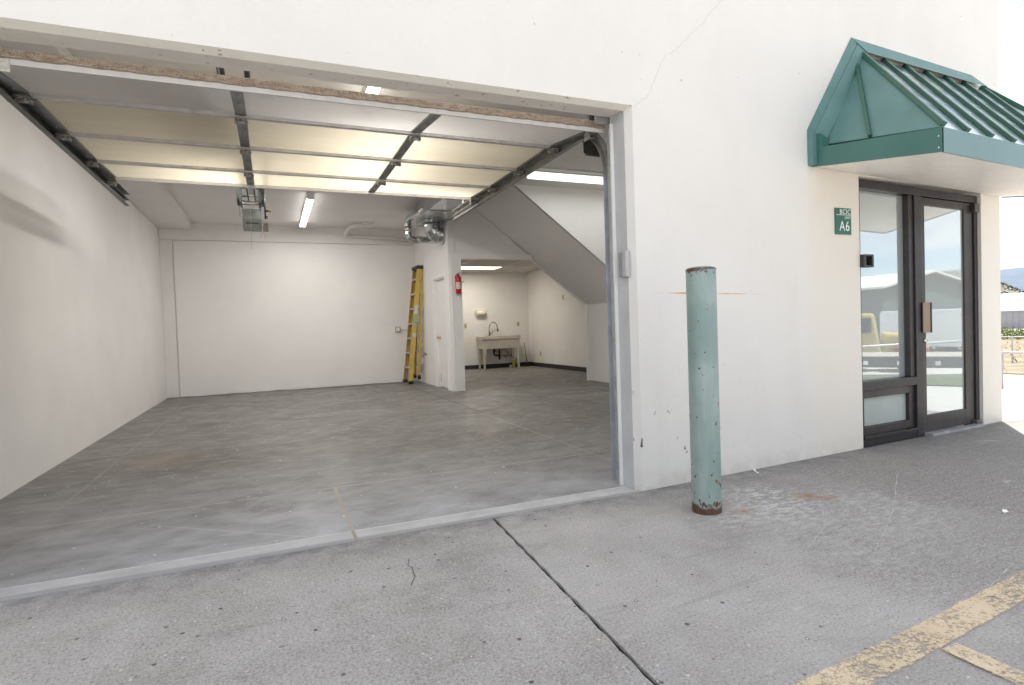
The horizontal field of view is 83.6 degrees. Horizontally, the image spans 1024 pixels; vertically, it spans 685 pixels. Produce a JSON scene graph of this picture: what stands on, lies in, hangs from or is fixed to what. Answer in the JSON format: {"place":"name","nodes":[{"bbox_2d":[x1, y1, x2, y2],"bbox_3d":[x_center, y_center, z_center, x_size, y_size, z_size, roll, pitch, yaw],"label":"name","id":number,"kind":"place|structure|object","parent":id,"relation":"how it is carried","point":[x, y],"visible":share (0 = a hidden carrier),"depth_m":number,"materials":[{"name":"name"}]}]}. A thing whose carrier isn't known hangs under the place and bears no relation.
{"place":"outdoors","nodes":[
{"label":"outdoors","id":0,"kind":"place"},
{"bbox_2d":[0,420,1023,684],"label":"pavement","id":1,"kind":"structure","parent":0,"point":[894,564],"depth_m":2.32,"materials":[{"name":"concrete"}]},
{"bbox_2d":[685,266,721,514],"bbox_3d":[1.103,0.294,3.293,0.167,1.459,0.167,-3,2,-23],"label":"bollard","id":2,"kind":"object","parent":1,"relation":"on","point":[703,377],"visible":0.97,"depth_m":3.23,"materials":[{"name":"metal"}]},
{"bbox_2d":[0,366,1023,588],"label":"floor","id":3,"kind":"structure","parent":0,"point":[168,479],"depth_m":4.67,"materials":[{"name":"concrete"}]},
{"bbox_2d":[403,265,422,383],"bbox_3d":[-2.075,-0.362,11.970,0.370,2.425,0.684,-3,2,-23],"label":"step ladder","id":4,"kind":"object","parent":3,"relation":"on","point":[417,278],"visible":1,"depth_m":11.83,"materials":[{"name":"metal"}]},
{"bbox_2d":[476,322,520,369],"bbox_3d":[-0.364,0.064,15.550,1.100,1.264,0.510,-3,2,-23],"label":"utility sink","id":5,"kind":"object","parent":3,"relation":"on","point":[499,342],"visible":0.98,"depth_m":15.40,"materials":[{"name":"white plastic"}]},
{"bbox_2d":[524,342,529,365],"bbox_3d":[0.419,0.327,15.975,0.156,0.662,0.156,-3,2,-23],"label":"plunger","id":6,"kind":"object","parent":3,"relation":"on","point":[527,364],"visible":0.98,"depth_m":15.97,"materials":[{"name":"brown wood"}]},
{"bbox_2d":[997,0,1023,268],"label":"sky","id":7,"kind":"structure","parent":0,"point":[1010,13],"materials":[{"name":"white"}]},
{"bbox_2d":[1001,284,1021,293],"bbox_3d":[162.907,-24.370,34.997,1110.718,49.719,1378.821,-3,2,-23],"label":"hill","id":8,"kind":"structure","parent":0,"point":[1006,290],"depth_m":498.22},
{"bbox_2d":[1001,282,1023,293],"bbox_3d":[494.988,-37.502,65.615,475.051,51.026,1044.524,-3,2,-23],"label":"scrub trees","id":9,"kind":"object","parent":8,"relation":"on","point":[1011,286],"visible":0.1,"depth_m":507.96,"materials":[{"name":"green plant"}]},
{"bbox_2d":[1000,267,1023,291],"bbox_3d":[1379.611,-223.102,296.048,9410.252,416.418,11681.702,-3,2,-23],"label":"mountains","id":10,"kind":"structure","parent":0,"point":[1014,277],"depth_m":3918.68,"materials":[{"name":"blue"}]},
{"bbox_2d":[1001,329,1023,418],"bbox_3d":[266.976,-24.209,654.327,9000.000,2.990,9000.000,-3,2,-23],"label":"yard","id":11,"kind":"structure","parent":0,"point":[1012,402],"depth_m":9.86,"materials":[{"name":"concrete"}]},
{"bbox_2d":[0,0,1001,498],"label":"industrial building","id":12,"kind":"structure","parent":11,"relation":"on","point":[114,312],"depth_m":4.40,"materials":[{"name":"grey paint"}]},
{"bbox_2d":[0,84,129,205],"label":"door track","id":13,"kind":"structure","parent":12,"relation":"attached to","point":[119,192],"depth_m":3.97,"materials":[{"name":"metal"}]},
{"bbox_2d":[299,193,314,226],"bbox_3d":[-3.537,-2.244,9.849,0.120,0.097,2.450,-3,2,-23],"label":"strip light","id":14,"kind":"object","parent":12,"relation":"attached to","point":[308,203],"visible":1,"depth_m":9.50,"materials":[{"name":"white plastic"}]},
{"bbox_2d":[0,486,638,602],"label":"threshold","id":15,"kind":"object","parent":12,"relation":"attached to","point":[95,579],"visible":0.49,"depth_m":2.95,"materials":[{"name":"concrete"}]},
{"bbox_2d":[362,86,380,93],"bbox_3d":[-1.230,-2.194,5.016,0.120,0.097,2.450,-3,2,-23],"label":"strip light","id":16,"kind":"object","parent":12,"relation":"attached to","point":[373,90],"visible":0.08,"depth_m":4.93,"materials":[{"name":"white plastic"}]},
{"bbox_2d":[344,222,413,243],"bbox_3d":[-2.646,-2.231,11.706,1.476,0.286,0.752,-3,2,-23],"label":"drain pipe","id":17,"kind":"object","parent":12,"relation":"attached to","point":[350,227],"visible":0.94,"depth_m":11.85,"materials":[{"name":"grey metal"}]},
{"bbox_2d":[395,327,417,331],"bbox_3d":[-2.264,-0.286,12.286,0.485,0.110,0.046,-3,2,-23],"label":"outlet box","id":18,"kind":"object","parent":12,"relation":"attached to","point":[397,329],"visible":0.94,"depth_m":12.20,"materials":[{"name":"metal"}]},
{"bbox_2d":[405,205,436,243],"bbox_3d":[-1.414,-2.085,9.889,0.632,0.590,1.278,-3,2,-23],"label":"vent pipe","id":19,"kind":"object","parent":12,"relation":"attached to","point":[410,217],"visible":0.77,"depth_m":10.27,"materials":[{"name":"metal"}]},
{"bbox_2d":[432,273,449,389],"bbox_3d":[-1.284,-0.203,10.732,0.136,2.120,0.905,-3,2,-23],"label":"closet door","id":20,"kind":"structure","parent":12,"relation":"attached to","point":[439,301],"depth_m":10.89,"materials":[{"name":"white metal"}]},
{"bbox_2d":[437,279,447,387],"bbox_3d":[-1.250,-0.166,10.708,0.040,2.021,0.685,-3,2,-23],"label":"door slab","id":21,"kind":"structure","parent":20,"relation":"in","point":[440,284],"depth_m":10.79,"materials":[{"name":"white wood"}]},
{"bbox_2d":[416,197,466,244],"bbox_3d":[-1.020,-2.043,9.006,0.616,0.628,3.040,-3,2,-23],"label":"air duct","id":22,"kind":"object","parent":12,"relation":"attached to","point":[434,216],"visible":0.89,"depth_m":9.36,"materials":[{"name":"metal"}]},
{"bbox_2d":[455,272,461,293],"bbox_3d":[-0.948,-1.050,10.066,0.112,0.374,0.112,-3,2,-23],"label":"fire extinguisher","id":23,"kind":"object","parent":12,"relation":"attached to","point":[458,284],"visible":1,"depth_m":10.02,"materials":[{"name":"red metal"}]},
{"bbox_2d":[474,310,486,315],"bbox_3d":[-0.844,-0.810,15.556,0.315,0.157,0.148,-3,2,-23],"label":"paper towel holder","id":24,"kind":"object","parent":12,"relation":"attached to","point":[480,313],"visible":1,"depth_m":15.51,"materials":[{"name":"white plastic"}]},
{"bbox_2d":[461,266,502,269],"bbox_3d":[-0.899,-1.861,14.299,1.200,0.014,0.620,-3,2,-23],"label":"ceiling panel light","id":25,"kind":"object","parent":12,"relation":"attached to","point":[481,267],"visible":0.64,"depth_m":14.22,"materials":[{"name":"white plastic"}]},
{"bbox_2d":[451,129,619,484],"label":"door track","id":26,"kind":"structure","parent":12,"relation":"attached to","point":[600,144],"depth_m":3.97,"materials":[{"name":"metal"}]},
{"bbox_2d":[0,47,604,204],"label":"overhead door","id":27,"kind":"structure","parent":26,"relation":"attached to","point":[116,121],"depth_m":4.00,"materials":[{"name":"beige metal"}]},
{"bbox_2d":[216,67,270,242],"bbox_3d":[-2.241,-1.335,4.900,0.338,0.720,3.800,-3,2,-23],"label":"door opener","id":28,"kind":"object","parent":27,"relation":"attached to","point":[252,219],"depth_m":6.32,"materials":[{"name":"metal"}]},
{"bbox_2d":[527,171,602,183],"bbox_3d":[1.355,-2.391,8.470,2.450,0.069,0.240,-3,2,-23],"label":"strip light","id":29,"kind":"object","parent":12,"relation":"attached to","point":[564,177],"visible":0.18,"depth_m":8.16,"materials":[{"name":"white plastic"}]},
{"bbox_2d":[583,114,599,156],"bbox_3d":[0.623,-1.875,4.509,0.142,0.840,0.187,-2,2,9],"label":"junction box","id":30,"kind":"object","parent":12,"relation":"hanging from","point":[590,148],"visible":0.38,"depth_m":4.46,"materials":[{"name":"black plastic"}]},
{"bbox_2d":[594,115,609,124],"bbox_3d":[0.680,-1.612,3.893,0.280,0.275,0.006,-3,2,-23],"label":"spring plate","id":31,"kind":"object","parent":12,"relation":"attached to","point":[602,120],"visible":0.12,"depth_m":3.86,"materials":[{"name":"grey metal"}]},
{"bbox_2d":[609,123,623,485],"bbox_3d":[0.704,-0.246,3.868,0.020,2.435,0.016,-3,2,-23],"label":"weather strip","id":32,"kind":"object","parent":12,"relation":"attached to","point":[616,302],"visible":1,"depth_m":3.86,"materials":[{"name":"white rubber"}]},
{"bbox_2d":[618,250,629,276],"bbox_3d":[0.732,-0.513,3.751,0.036,0.173,0.096,-3,2,-23],"label":"keypad box","id":33,"kind":"object","parent":12,"relation":"attached to","point":[624,262],"visible":1,"depth_m":3.71,"materials":[{"name":"grey plastic"}]},
{"bbox_2d":[834,208,850,234],"bbox_3d":[2.558,-0.936,4.428,0.174,0.202,0.010,-3,2,-23],"label":"unit sign","id":34,"kind":"object","parent":12,"relation":"attached to","point":[842,221],"visible":1,"depth_m":4.42,"materials":[{"name":"green plastic"}]},
{"bbox_2d":[807,38,1023,197],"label":"awning","id":35,"kind":"object","parent":12,"relation":"attached to","point":[906,122],"visible":1,"depth_m":4.12,"materials":[{"name":"green metal"}]},
{"bbox_2d":[858,179,985,447],"bbox_3d":[3.470,-0.235,4.878,1.582,2.188,0.180,-3,2,-23],"label":"storefront entrance","id":36,"kind":"object","parent":12,"relation":"attached to","point":[919,326],"visible":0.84,"depth_m":4.86,"materials":[{"name":"brown metal"}]},
{"bbox_2d":[860,254,873,267],"bbox_3d":[2.798,-0.644,4.536,0.113,0.100,0.059,-3,2,-23],"label":"door catch","id":37,"kind":"object","parent":36,"relation":"attached to","point":[866,260],"depth_m":4.52,"materials":[{"name":"brown metal"}]},
{"bbox_2d":[921,197,981,431],"bbox_3d":[3.824,-0.248,5.024,0.785,2.005,0.085,-3,2,-23],"label":"door leaf","id":38,"kind":"structure","parent":36,"relation":"in","point":[946,226],"depth_m":5.04,"materials":[{"name":"brown metal"}]},
{"bbox_2d":[1001,293,1023,328],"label":"warehouse","id":39,"kind":"structure","parent":11,"relation":"on","point":[1012,310],"depth_m":121.22,"materials":[{"name":"grey metal"}]},
{"bbox_2d":[1001,351,1023,389],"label":"chain link fence","id":40,"kind":"object","parent":11,"relation":"on","point":[1011,352],"visible":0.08,"depth_m":13.99,"materials":[{"name":"white metal"}]},
{"bbox_2d":[1001,326,1023,339],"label":"weeds","id":41,"kind":"object","parent":11,"relation":"on","point":[1009,331],"visible":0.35,"depth_m":52.37,"materials":[{"name":"green plant"}]},
{"bbox_2d":[1001,336,1023,362],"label":"chain link fence","id":42,"kind":"object","parent":11,"relation":"on","point":[1011,337],"visible":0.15,"depth_m":22.62,"materials":[{"name":"grey metal"}]},
{"bbox_2d":[1001,335,1023,373],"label":"field","id":43,"kind":"structure","parent":0,"point":[1004,343],"depth_m":26.65,"materials":[{"name":"beige plant"}]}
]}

